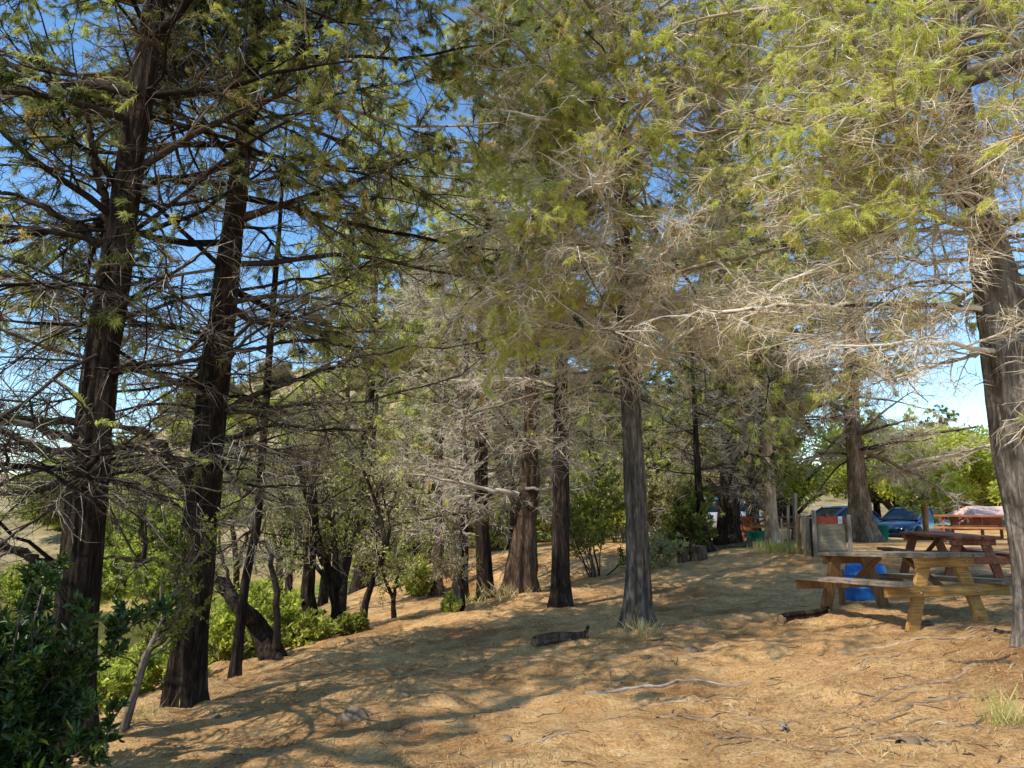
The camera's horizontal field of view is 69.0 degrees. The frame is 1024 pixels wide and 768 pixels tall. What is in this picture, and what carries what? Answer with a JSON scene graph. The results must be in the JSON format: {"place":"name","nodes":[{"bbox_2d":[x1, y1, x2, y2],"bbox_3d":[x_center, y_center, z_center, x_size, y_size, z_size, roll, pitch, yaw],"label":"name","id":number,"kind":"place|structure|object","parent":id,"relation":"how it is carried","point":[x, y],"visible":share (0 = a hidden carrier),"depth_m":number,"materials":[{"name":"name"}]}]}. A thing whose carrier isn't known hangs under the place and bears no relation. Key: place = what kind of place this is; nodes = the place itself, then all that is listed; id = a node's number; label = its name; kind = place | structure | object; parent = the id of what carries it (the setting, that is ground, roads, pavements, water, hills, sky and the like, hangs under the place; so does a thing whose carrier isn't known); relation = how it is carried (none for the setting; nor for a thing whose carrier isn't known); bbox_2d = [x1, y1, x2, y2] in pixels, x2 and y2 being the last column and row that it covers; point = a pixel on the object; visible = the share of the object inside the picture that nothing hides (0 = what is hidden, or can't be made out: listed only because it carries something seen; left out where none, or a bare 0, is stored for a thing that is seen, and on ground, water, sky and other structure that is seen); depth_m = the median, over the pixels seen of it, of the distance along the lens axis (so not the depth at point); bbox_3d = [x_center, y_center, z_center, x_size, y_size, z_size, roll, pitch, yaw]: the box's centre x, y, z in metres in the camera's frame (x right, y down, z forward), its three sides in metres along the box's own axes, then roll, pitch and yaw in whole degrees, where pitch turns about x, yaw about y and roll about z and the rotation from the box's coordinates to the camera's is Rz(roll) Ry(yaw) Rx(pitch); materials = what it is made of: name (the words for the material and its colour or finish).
{"place":"outdoors","nodes":[
{"label":"outdoors","id":0,"kind":"place"},
{"bbox_2d":[2,607,223,661],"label":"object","id":1,"kind":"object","parent":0,"point":[101,630],"depth_m":22.97,"materials":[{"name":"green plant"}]},
{"bbox_2d":[0,363,1023,767],"bbox_3d":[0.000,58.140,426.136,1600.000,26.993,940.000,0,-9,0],"label":"ground","id":2,"kind":"structure","parent":0,"point":[424,703],"depth_m":6.85,"materials":[{"name":"soil"}]},
{"bbox_2d":[0,559,41,605],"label":"shore shrub","id":3,"kind":"object","parent":2,"relation":"on","point":[9,583],"visible":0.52,"depth_m":28.55,"materials":[{"name":"green plant"}]},
{"bbox_2d":[0,604,91,750],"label":"evergreen shrub","id":4,"kind":"object","parent":2,"relation":"on","point":[76,719],"visible":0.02,"depth_m":4.86,"materials":[{"name":"green plant"}]},
{"bbox_2d":[4,459,166,527],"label":"hill tree","id":5,"kind":"object","parent":2,"relation":"on","point":[48,516],"visible":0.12,"depth_m":39.28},
{"bbox_2d":[0,549,180,767],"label":"evergreen shrub","id":6,"kind":"object","parent":2,"relation":"on","point":[32,713],"visible":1,"depth_m":4.38,"materials":[{"name":"green plant"}]},
{"bbox_2d":[101,564,125,598],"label":"shore shrub","id":7,"kind":"object","parent":2,"relation":"on","point":[107,588],"visible":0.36,"depth_m":28.65,"materials":[{"name":"green plant"}]},
{"bbox_2d":[0,510,231,733],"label":"young tree","id":8,"kind":"object","parent":2,"relation":"on","point":[178,622],"visible":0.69,"depth_m":6.44,"materials":[{"name":"plant"}]},
{"bbox_2d":[97,647,144,713],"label":"bank shrub","id":9,"kind":"object","parent":2,"relation":"on","point":[112,681],"visible":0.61,"depth_m":7.97,"materials":[{"name":"green plant"}]},
{"bbox_2d":[103,543,138,592],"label":"shore shrub","id":10,"kind":"object","parent":2,"relation":"on","point":[108,562],"visible":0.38,"depth_m":29.47,"materials":[{"name":"green plant"}]},
{"bbox_2d":[3,577,260,679],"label":"bank grass","id":11,"kind":"structure","parent":2,"relation":"on","point":[137,597],"depth_m":28.41,"materials":[{"name":"green plant"}]},
{"bbox_2d":[100,640,168,693],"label":"bank shrub","id":12,"kind":"object","parent":2,"relation":"on","point":[153,672],"visible":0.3,"depth_m":8.77,"materials":[{"name":"green plant"}]},
{"bbox_2d":[119,556,159,597],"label":"shore shrub","id":13,"kind":"object","parent":2,"relation":"on","point":[146,583],"visible":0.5,"depth_m":28.60,"materials":[{"name":"green plant"}]},
{"bbox_2d":[110,514,172,564],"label":"shore shrub","id":14,"kind":"object","parent":2,"relation":"on","point":[122,544],"visible":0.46,"depth_m":34.39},
{"bbox_2d":[106,474,183,543],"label":"hill tree","id":15,"kind":"object","parent":2,"relation":"on","point":[151,499],"visible":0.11,"depth_m":37.31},
{"bbox_2d":[108,437,182,566],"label":"slender tree","id":16,"kind":"object","parent":2,"relation":"on","point":[145,543],"visible":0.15,"depth_m":32.28,"materials":[{"name":"green plant"}]},
{"bbox_2d":[122,494,182,559],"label":"shore shrub","id":17,"kind":"object","parent":2,"relation":"on","point":[156,516],"visible":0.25,"depth_m":35.99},
{"bbox_2d":[145,549,176,596],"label":"shore shrub","id":18,"kind":"object","parent":2,"relation":"on","point":[157,554],"visible":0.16,"depth_m":28.63,"materials":[{"name":"green plant"}]},
{"bbox_2d":[0,0,429,751],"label":"cypress tree","id":19,"kind":"object","parent":2,"relation":"on","point":[88,470],"visible":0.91,"depth_m":6.01,"materials":[{"name":"green plant"}]},
{"bbox_2d":[170,501,287,660],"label":"leaning tree","id":20,"kind":"object","parent":2,"relation":"on","point":[266,639],"visible":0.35,"depth_m":9.65,"materials":[{"name":"brown plant"}]},
{"bbox_2d":[173,455,304,626],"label":"slender tree","id":21,"kind":"object","parent":2,"relation":"on","point":[236,571],"visible":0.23,"depth_m":18.54,"materials":[{"name":"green plant"}]},
{"bbox_2d":[137,123,343,678],"bbox_3d":[-2.986,0.074,8.992,2.652,7.476,2.564,-9,-12,44],"label":"cypress tree","id":22,"kind":"object","parent":2,"relation":"on","point":[235,664],"visible":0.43,"depth_m":8.78,"materials":[{"name":"green plant"}]},
{"bbox_2d":[208,591,273,664],"bbox_3d":[-4.278,3.737,11.169,1.901,1.520,1.122,-1,-9,8],"label":"bank shrub","id":23,"kind":"object","parent":2,"relation":"on","point":[220,645],"visible":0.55,"depth_m":10.94,"materials":[{"name":"green plant"}]},
{"bbox_2d":[208,577,301,662],"bbox_3d":[-4.041,3.708,11.598,1.217,1.362,1.636,-2,-9,14],"label":"bank shrub","id":24,"kind":"object","parent":2,"relation":"on","point":[255,590],"visible":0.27,"depth_m":11.44,"materials":[{"name":"green plant"}]},
{"bbox_2d":[235,361,295,384],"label":"hill tree","id":25,"kind":"object","parent":2,"relation":"on","point":[287,374],"visible":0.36,"depth_m":95.58,"materials":[{"name":"green plant"}]},
{"bbox_2d":[0,0,544,708],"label":"cypress tree","id":26,"kind":"object","parent":2,"relation":"on","point":[186,678],"visible":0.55,"depth_m":7.62,"materials":[{"name":"green plant"}]},
{"bbox_2d":[234,576,319,643],"bbox_3d":[-4.019,3.952,12.607,1.626,1.388,1.537,4,-10,-22],"label":"bank shrub","id":27,"kind":"object","parent":2,"relation":"on","point":[287,596],"visible":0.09,"depth_m":12.69,"materials":[{"name":"green plant"}]},
{"bbox_2d":[267,593,309,646],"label":"bank shrub","id":28,"kind":"object","parent":2,"relation":"on","point":[290,617],"visible":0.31,"depth_m":11.88,"materials":[{"name":"green plant"}]},
{"bbox_2d":[222,385,367,606],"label":"slender tree","id":29,"kind":"object","parent":2,"relation":"on","point":[288,581],"visible":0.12,"depth_m":16.61,"materials":[{"name":"green plant"}]},
{"bbox_2d":[229,386,387,615],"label":"tree","id":30,"kind":"object","parent":2,"relation":"on","point":[307,591],"visible":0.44,"depth_m":12.41,"materials":[{"name":"green plant"}]},
{"bbox_2d":[281,607,341,647],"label":"leafy shrub","id":31,"kind":"object","parent":2,"relation":"on","point":[314,628],"visible":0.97,"depth_m":11.36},
{"bbox_2d":[273,377,372,606],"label":"slender tree","id":32,"kind":"object","parent":2,"relation":"on","point":[323,597],"visible":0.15,"depth_m":20.45,"materials":[{"name":"green plant"}]},
{"bbox_2d":[223,423,444,634],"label":"tree","id":33,"kind":"object","parent":2,"relation":"on","point":[335,581],"visible":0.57,"depth_m":12.70,"materials":[{"name":"green plant"}]},
{"bbox_2d":[275,248,415,575],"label":"cypress tree","id":34,"kind":"object","parent":2,"relation":"on","point":[342,560],"visible":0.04,"depth_m":28.93,"materials":[{"name":"green plant"}]},
{"bbox_2d":[331,606,370,636],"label":"leafy shrub","id":35,"kind":"object","parent":2,"relation":"on","point":[347,622],"visible":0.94,"depth_m":11.82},
{"bbox_2d":[336,705,372,722],"bbox_3d":[-1.233,2.628,5.861,0.233,0.193,0.298,5,-10,-31],"label":"boulder","id":36,"kind":"object","parent":2,"relation":"on","point":[353,713],"visible":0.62,"depth_m":5.81,"materials":[{"name":"stone"}]},
{"bbox_2d":[266,21,475,594],"bbox_3d":[-4.149,-2.895,22.829,6.788,18.691,5.924,-2,-9,13],"label":"cypress tree","id":37,"kind":"object","parent":2,"relation":"on","point":[355,585],"visible":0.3,"depth_m":22.26,"materials":[{"name":"green plant"}]},
{"bbox_2d":[329,378,430,586],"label":"slender tree","id":38,"kind":"object","parent":2,"relation":"on","point":[374,427],"visible":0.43,"depth_m":20.98,"materials":[{"name":"green plant"}]},
{"bbox_2d":[329,432,437,618],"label":"tree","id":39,"kind":"object","parent":2,"relation":"on","point":[385,540],"visible":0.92,"depth_m":12.16,"materials":[{"name":"green plant"}]},
{"bbox_2d":[350,522,431,617],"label":"tree","id":40,"kind":"object","parent":2,"relation":"on","point":[393,594],"visible":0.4,"depth_m":15.04,"materials":[{"name":"green plant"}]},
{"bbox_2d":[391,553,433,596],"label":"leafy shrub","id":41,"kind":"object","parent":2,"relation":"on","point":[414,587],"visible":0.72,"depth_m":18.09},
{"bbox_2d":[381,401,452,554],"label":"slender tree","id":42,"kind":"object","parent":2,"relation":"on","point":[415,498],"visible":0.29,"depth_m":24.52,"materials":[{"name":"green plant"}]},
{"bbox_2d":[391,495,471,562],"bbox_3d":[-3.172,5.623,28.022,3.434,3.210,3.186,0,-9,0],"label":"leafy shrub","id":43,"kind":"object","parent":2,"relation":"on","point":[429,551],"visible":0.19,"depth_m":27.41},
{"bbox_2d":[365,277,507,596],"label":"cypress tree","id":44,"kind":"object","parent":2,"relation":"on","point":[437,588],"visible":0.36,"depth_m":18.74,"materials":[{"name":"green plant"}]},
{"bbox_2d":[379,147,503,520],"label":"cypress tree","id":45,"kind":"object","parent":2,"relation":"on","point":[429,224],"visible":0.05,"depth_m":33.15,"materials":[{"name":"green plant"}]},
{"bbox_2d":[439,590,463,612],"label":"leafy shrub","id":46,"kind":"object","parent":2,"relation":"on","point":[450,602],"visible":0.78,"depth_m":12.47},
{"bbox_2d":[423,504,489,611],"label":"sapling","id":47,"kind":"object","parent":2,"relation":"on","point":[449,562],"visible":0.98,"depth_m":12.75,"materials":[{"name":"green plant"}]},
{"bbox_2d":[381,207,544,601],"bbox_3d":[-1.093,0.508,17.334,3.672,9.655,3.260,-3,-9,17],"label":"cypress tree","id":48,"kind":"object","parent":2,"relation":"on","point":[463,520],"visible":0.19,"depth_m":16.75,"materials":[{"name":"green plant"}]},
{"bbox_2d":[331,0,602,600],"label":"cypress tree","id":49,"kind":"object","parent":2,"relation":"on","point":[483,548],"visible":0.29,"depth_m":14.95,"materials":[{"name":"green plant"}]},
{"bbox_2d":[475,576,534,601],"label":"grass tuft","id":50,"kind":"object","parent":2,"relation":"on","point":[506,591],"visible":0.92,"depth_m":13.46,"materials":[{"name":"plant"}]},
{"bbox_2d":[426,131,591,551],"bbox_3d":[-0.285,-2.655,29.154,6.704,18.703,7.209,0,-9,0],"label":"cypress tree","id":51,"kind":"object","parent":2,"relation":"on","point":[547,398],"visible":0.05,"depth_m":27.64,"materials":[{"name":"green plant"}]},
{"bbox_2d":[469,482,552,550],"bbox_3d":[0.015,4.681,26.517,3.548,2.584,2.443,0,-9,0],"label":"leafy shrub","id":52,"kind":"object","parent":2,"relation":"on","point":[495,533],"visible":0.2,"depth_m":26.19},
{"bbox_2d":[453,392,573,549],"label":"slender tree","id":53,"kind":"object","parent":2,"relation":"on","point":[512,517],"visible":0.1,"depth_m":25.59,"materials":[{"name":"green plant"}]},
{"bbox_2d":[390,0,669,594],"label":"cypress tree","id":54,"kind":"object","parent":2,"relation":"on","point":[521,568],"visible":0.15,"depth_m":14.20,"materials":[{"name":"green plant"}]},
{"bbox_2d":[487,203,618,497],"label":"cypress tree","id":55,"kind":"object","parent":2,"relation":"on","point":[577,418],"visible":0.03,"depth_m":35.39,"materials":[{"name":"green plant"}]},
{"bbox_2d":[530,625,589,646],"bbox_3d":[0.576,2.966,8.739,0.789,0.213,0.157,5,-10,-30],"label":"fallen log","id":56,"kind":"object","parent":2,"relation":"on","point":[546,639],"visible":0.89,"depth_m":8.65,"materials":[{"name":"wood"}]},
{"bbox_2d":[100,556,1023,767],"bbox_3d":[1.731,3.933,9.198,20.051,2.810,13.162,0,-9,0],"label":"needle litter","id":57,"kind":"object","parent":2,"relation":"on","point":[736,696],"visible":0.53,"depth_m":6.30,"materials":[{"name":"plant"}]},
{"bbox_2d":[108,563,1023,767],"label":"twig litter","id":58,"kind":"object","parent":2,"relation":"on","point":[643,703],"visible":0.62,"depth_m":5.96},
{"bbox_2d":[401,0,749,607],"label":"cypress tree","id":59,"kind":"object","parent":2,"relation":"on","point":[560,595],"visible":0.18,"depth_m":12.44,"materials":[{"name":"green plant"}]},
{"bbox_2d":[537,465,668,577],"bbox_3d":[1.900,3.112,16.759,2.432,2.546,2.528,3,-10,-20],"label":"leafy shrub","id":60,"kind":"object","parent":2,"relation":"on","point":[580,525],"visible":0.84,"depth_m":16.46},
{"bbox_2d":[548,446,660,542],"bbox_3d":[3.126,3.549,23.779,4.000,3.108,3.168,0,-9,0],"label":"leafy shrub","id":61,"kind":"object","parent":2,"relation":"on","point":[622,522],"visible":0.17,"depth_m":23.59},
{"bbox_2d":[568,378,653,540],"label":"slender tree","id":62,"kind":"object","parent":2,"relation":"on","point":[592,431],"visible":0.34,"depth_m":26.96,"materials":[{"name":"green plant"}]},
{"bbox_2d":[369,0,854,631],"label":"cypress tree","id":63,"kind":"object","parent":2,"relation":"on","point":[549,136],"visible":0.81,"depth_m":8.95,"materials":[{"name":"green plant"}]},
{"bbox_2d":[573,190,706,471],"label":"cypress tree","id":64,"kind":"object","parent":2,"relation":"on","point":[658,424],"visible":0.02,"depth_m":42.22,"materials":[{"name":"green plant"}]},
{"bbox_2d":[569,148,715,489],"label":"cypress tree","id":65,"kind":"object","parent":2,"relation":"on","point":[602,380],"visible":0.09,"depth_m":31.13,"materials":[{"name":"green plant"}]},
{"bbox_2d":[609,401,686,483],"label":"slender tree","id":66,"kind":"object","parent":2,"relation":"on","point":[653,457],"visible":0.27,"depth_m":28.58,"materials":[{"name":"green plant"}]},
{"bbox_2d":[606,450,725,538],"bbox_3d":[4.303,3.267,21.392,3.457,2.868,3.117,0,-9,0],"label":"leafy shrub","id":67,"kind":"object","parent":2,"relation":"on","point":[655,499],"visible":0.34,"depth_m":20.70,"materials":[{"name":"green plant"}]},
{"bbox_2d":[583,678,750,693],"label":"fallen branch","id":68,"kind":"object","parent":2,"relation":"on","point":[650,685],"visible":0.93,"depth_m":6.55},
{"bbox_2d":[648,520,688,568],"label":"leafy shrub","id":69,"kind":"object","parent":2,"relation":"on","point":[659,549],"visible":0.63,"depth_m":16.87,"materials":[{"name":"green plant"}]},
{"bbox_2d":[658,480,718,548],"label":"leafy shrub","id":70,"kind":"object","parent":2,"relation":"on","point":[686,521],"visible":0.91,"depth_m":19.03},
{"bbox_2d":[641,280,763,552],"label":"cypress tree","id":71,"kind":"object","parent":2,"relation":"on","point":[697,463],"visible":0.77,"depth_m":19.47,"materials":[{"name":"green plant"}]},
{"bbox_2d":[613,73,837,545],"bbox_3d":[6.628,-2.786,22.700,7.266,15.900,7.528,0,-9,0],"label":"cypress tree","id":72,"kind":"object","parent":2,"relation":"on","point":[729,527],"visible":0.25,"depth_m":21.77,"materials":[{"name":"green plant"}]},
{"bbox_2d":[658,124,792,504],"bbox_3d":[9.644,-2.668,34.175,6.236,19.674,7.145,0,-9,0],"label":"cypress tree","id":73,"kind":"object","parent":2,"relation":"on","point":[662,371],"visible":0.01,"depth_m":33.95,"materials":[{"name":"green plant"}]},
{"bbox_2d":[667,113,842,537],"bbox_3d":[8.589,-2.560,27.323,6.033,16.832,6.488,5,-10,-27],"label":"cypress tree","id":74,"kind":"object","parent":2,"relation":"on","point":[753,509],"visible":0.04,"depth_m":26.49,"materials":[{"name":"green plant"}]},
{"bbox_2d":[746,537,795,554],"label":"grass tuft","id":75,"kind":"object","parent":2,"relation":"on","point":[759,546],"visible":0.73,"depth_m":17.07,"materials":[{"name":"plant"}]},
{"bbox_2d":[740,516,808,539],"bbox_3d":[8.620,4.790,24.555,2.220,0.847,1.596,1,-9,-8],"label":"picnic table","id":76,"kind":"object","parent":2,"relation":"on","point":[753,527],"visible":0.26,"depth_m":24.42,"materials":[{"name":"red wood"}]},
{"bbox_2d":[713,733,837,747],"bbox_3d":[1.749,2.381,4.984,0.802,0.074,0.168,-2,-9,10],"label":"tree root","id":77,"kind":"object","parent":2,"relation":"on","point":[737,735],"visible":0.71,"depth_m":5.00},
{"bbox_2d":[675,0,883,544],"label":"cypress tree","id":78,"kind":"object","parent":2,"relation":"on","point":[767,421],"visible":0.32,"depth_m":20.68,"materials":[{"name":"green plant"}]},
{"bbox_2d":[690,420,877,522],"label":"roadside tree","id":79,"kind":"object","parent":2,"relation":"on","point":[802,490],"visible":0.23,"depth_m":42.73,"materials":[{"name":"green plant"}]},
{"bbox_2d":[755,336,814,523],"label":"cypress tree","id":80,"kind":"object","parent":2,"relation":"on","point":[779,510],"visible":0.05,"depth_m":43.17,"materials":[{"name":"green plant"}]},
{"bbox_2d":[777,606,830,623],"bbox_3d":[3.580,2.825,9.091,0.745,0.194,0.127,3,-9,-19],"label":"fallen log","id":81,"kind":"object","parent":2,"relation":"on","point":[784,618],"visible":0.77,"depth_m":9.03,"materials":[{"name":"wood"}]},
{"bbox_2d":[621,0,1023,647],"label":"cypress tree","id":82,"kind":"object","parent":2,"relation":"on","point":[927,62],"visible":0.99,"depth_m":6.50,"materials":[{"name":"green plant"}]},
{"bbox_2d":[796,510,852,556],"bbox_3d":[6.712,3.265,16.164,0.968,1.050,0.762,2,-9,-12],"label":"notice enclosure","id":83,"kind":"object","parent":2,"relation":"on","point":[817,534],"visible":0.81,"depth_m":15.90,"materials":[{"name":"grey wood"}]},
{"bbox_2d":[791,506,881,530],"bbox_3d":[15.059,6.409,34.419,4.520,1.544,2.020,4,-10,-25],"label":"parked car","id":84,"kind":"object","parent":2,"relation":"on","point":[822,511],"visible":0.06,"depth_m":34.22,"materials":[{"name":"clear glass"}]},
{"bbox_2d":[716,131,991,541],"bbox_3d":[10.108,-1.786,23.343,8.290,14.013,7.744,0,-9,0],"label":"cypress tree","id":85,"kind":"object","parent":2,"relation":"on","point":[865,528],"visible":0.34,"depth_m":22.40,"materials":[{"name":"green plant"}]},
{"bbox_2d":[844,563,888,601],"bbox_3d":[5.035,2.836,10.589,0.610,0.533,0.610,0,-9,0],"label":"barrel","id":86,"kind":"object","parent":2,"relation":"on","point":[860,594],"visible":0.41,"depth_m":10.42,"materials":[{"name":"blue plastic"}]},
{"bbox_2d":[828,408,906,516],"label":"dark conifer","id":87,"kind":"object","parent":2,"relation":"on","point":[876,507],"visible":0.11,"depth_m":43.35,"materials":[{"name":"green plant"}]},
{"bbox_2d":[818,662,976,717],"bbox_3d":[3.024,2.387,5.830,1.670,0.293,0.282,2,-9,-14],"label":"tree root","id":88,"kind":"object","parent":2,"relation":"on","point":[956,677],"visible":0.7,"depth_m":5.83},
{"bbox_2d":[828,692,968,736],"bbox_3d":[2.756,2.352,5.317,1.281,0.211,0.189,2,-9,-15],"label":"tree root","id":89,"kind":"object","parent":2,"relation":"on","point":[956,697],"visible":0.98,"depth_m":5.35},
{"bbox_2d":[787,551,1011,631],"bbox_3d":[4.514,2.412,8.774,1.596,0.848,2.020,2,-12,-11],"label":"picnic table","id":90,"kind":"object","parent":2,"relation":"on","point":[917,590],"visible":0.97,"depth_m":8.08,"materials":[{"name":"brown wood"}]},
{"bbox_2d":[816,420,1001,512],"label":"roadside tree","id":91,"kind":"object","parent":2,"relation":"on","point":[879,490],"visible":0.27,"depth_m":40.50,"materials":[{"name":"green plant"}]},
{"bbox_2d":[876,507,950,539],"bbox_3d":[17.400,6.116,32.438,4.520,1.544,2.020,7,-11,-37],"label":"parked car","id":92,"kind":"object","parent":2,"relation":"on","point":[896,519],"visible":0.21,"depth_m":31.64,"materials":[{"name":"blue metal"}]},
{"bbox_2d":[877,733,951,745],"bbox_3d":[2.454,2.202,4.593,0.376,0.096,0.293,0,-9,0],"label":"tree root","id":93,"kind":"object","parent":2,"relation":"on","point":[910,739],"visible":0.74,"depth_m":4.54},
{"bbox_2d":[836,628,992,653],"bbox_3d":[3.852,2.482,7.143,1.406,0.294,0.105,-2,-9,11],"label":"tree root","id":94,"kind":"object","parent":2,"relation":"on","point":[971,635],"visible":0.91,"depth_m":7.16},
{"bbox_2d":[865,409,972,530],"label":"young conifer","id":95,"kind":"object","parent":2,"relation":"on","point":[935,500],"visible":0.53,"depth_m":28.42,"materials":[{"name":"green plant"}]},
{"bbox_2d":[879,443,997,519],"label":"roadside tree","id":96,"kind":"object","parent":2,"relation":"on","point":[983,473],"visible":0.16,"depth_m":41.26,"materials":[{"name":"green plant"}]},
{"bbox_2d":[877,531,1009,577],"bbox_3d":[7.605,3.040,12.986,1.596,0.848,2.022,-1,-9,3],"label":"picnic table","id":97,"kind":"object","parent":2,"relation":"on","point":[957,541],"visible":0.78,"depth_m":12.26,"materials":[{"name":"red wood"}]},
{"bbox_2d":[917,404,976,518],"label":"dark conifer","id":98,"kind":"object","parent":2,"relation":"on","point":[949,415],"visible":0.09,"depth_m":47.96,"materials":[{"name":"green plant"}]},
{"bbox_2d":[913,422,1001,517],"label":"roadside tree","id":99,"kind":"object","parent":2,"relation":"on","point":[966,432],"visible":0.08,"depth_m":41.89,"materials":[{"name":"green plant"}]},
{"bbox_2d":[933,515,1007,544],"bbox_3d":[12.224,3.884,19.636,1.924,0.848,1.596,-5,-10,30],"label":"picnic table","id":100,"kind":"object","parent":2,"relation":"on","point":[942,527],"visible":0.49,"depth_m":19.47,"materials":[{"name":"red wood"}]},
{"bbox_2d":[945,506,1003,538],"bbox_3d":[19.145,5.597,29.740,2.700,1.412,1.900,1,-9,-8],"label":"picnic table","id":101,"kind":"object","parent":2,"relation":"on","point":[992,510],"visible":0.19,"depth_m":29.99,"materials":[{"name":"red paint"}]},
{"bbox_2d":[961,670,1023,726],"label":"grass tuft","id":102,"kind":"object","parent":2,"relation":"on","point":[1014,716],"visible":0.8,"depth_m":4.92,"materials":[{"name":"plant"}]},
{"bbox_2d":[0,0,1023,474],"label":"sky","id":103,"kind":"structure","parent":0,"point":[978,416],"materials":[{"name":"blue"}]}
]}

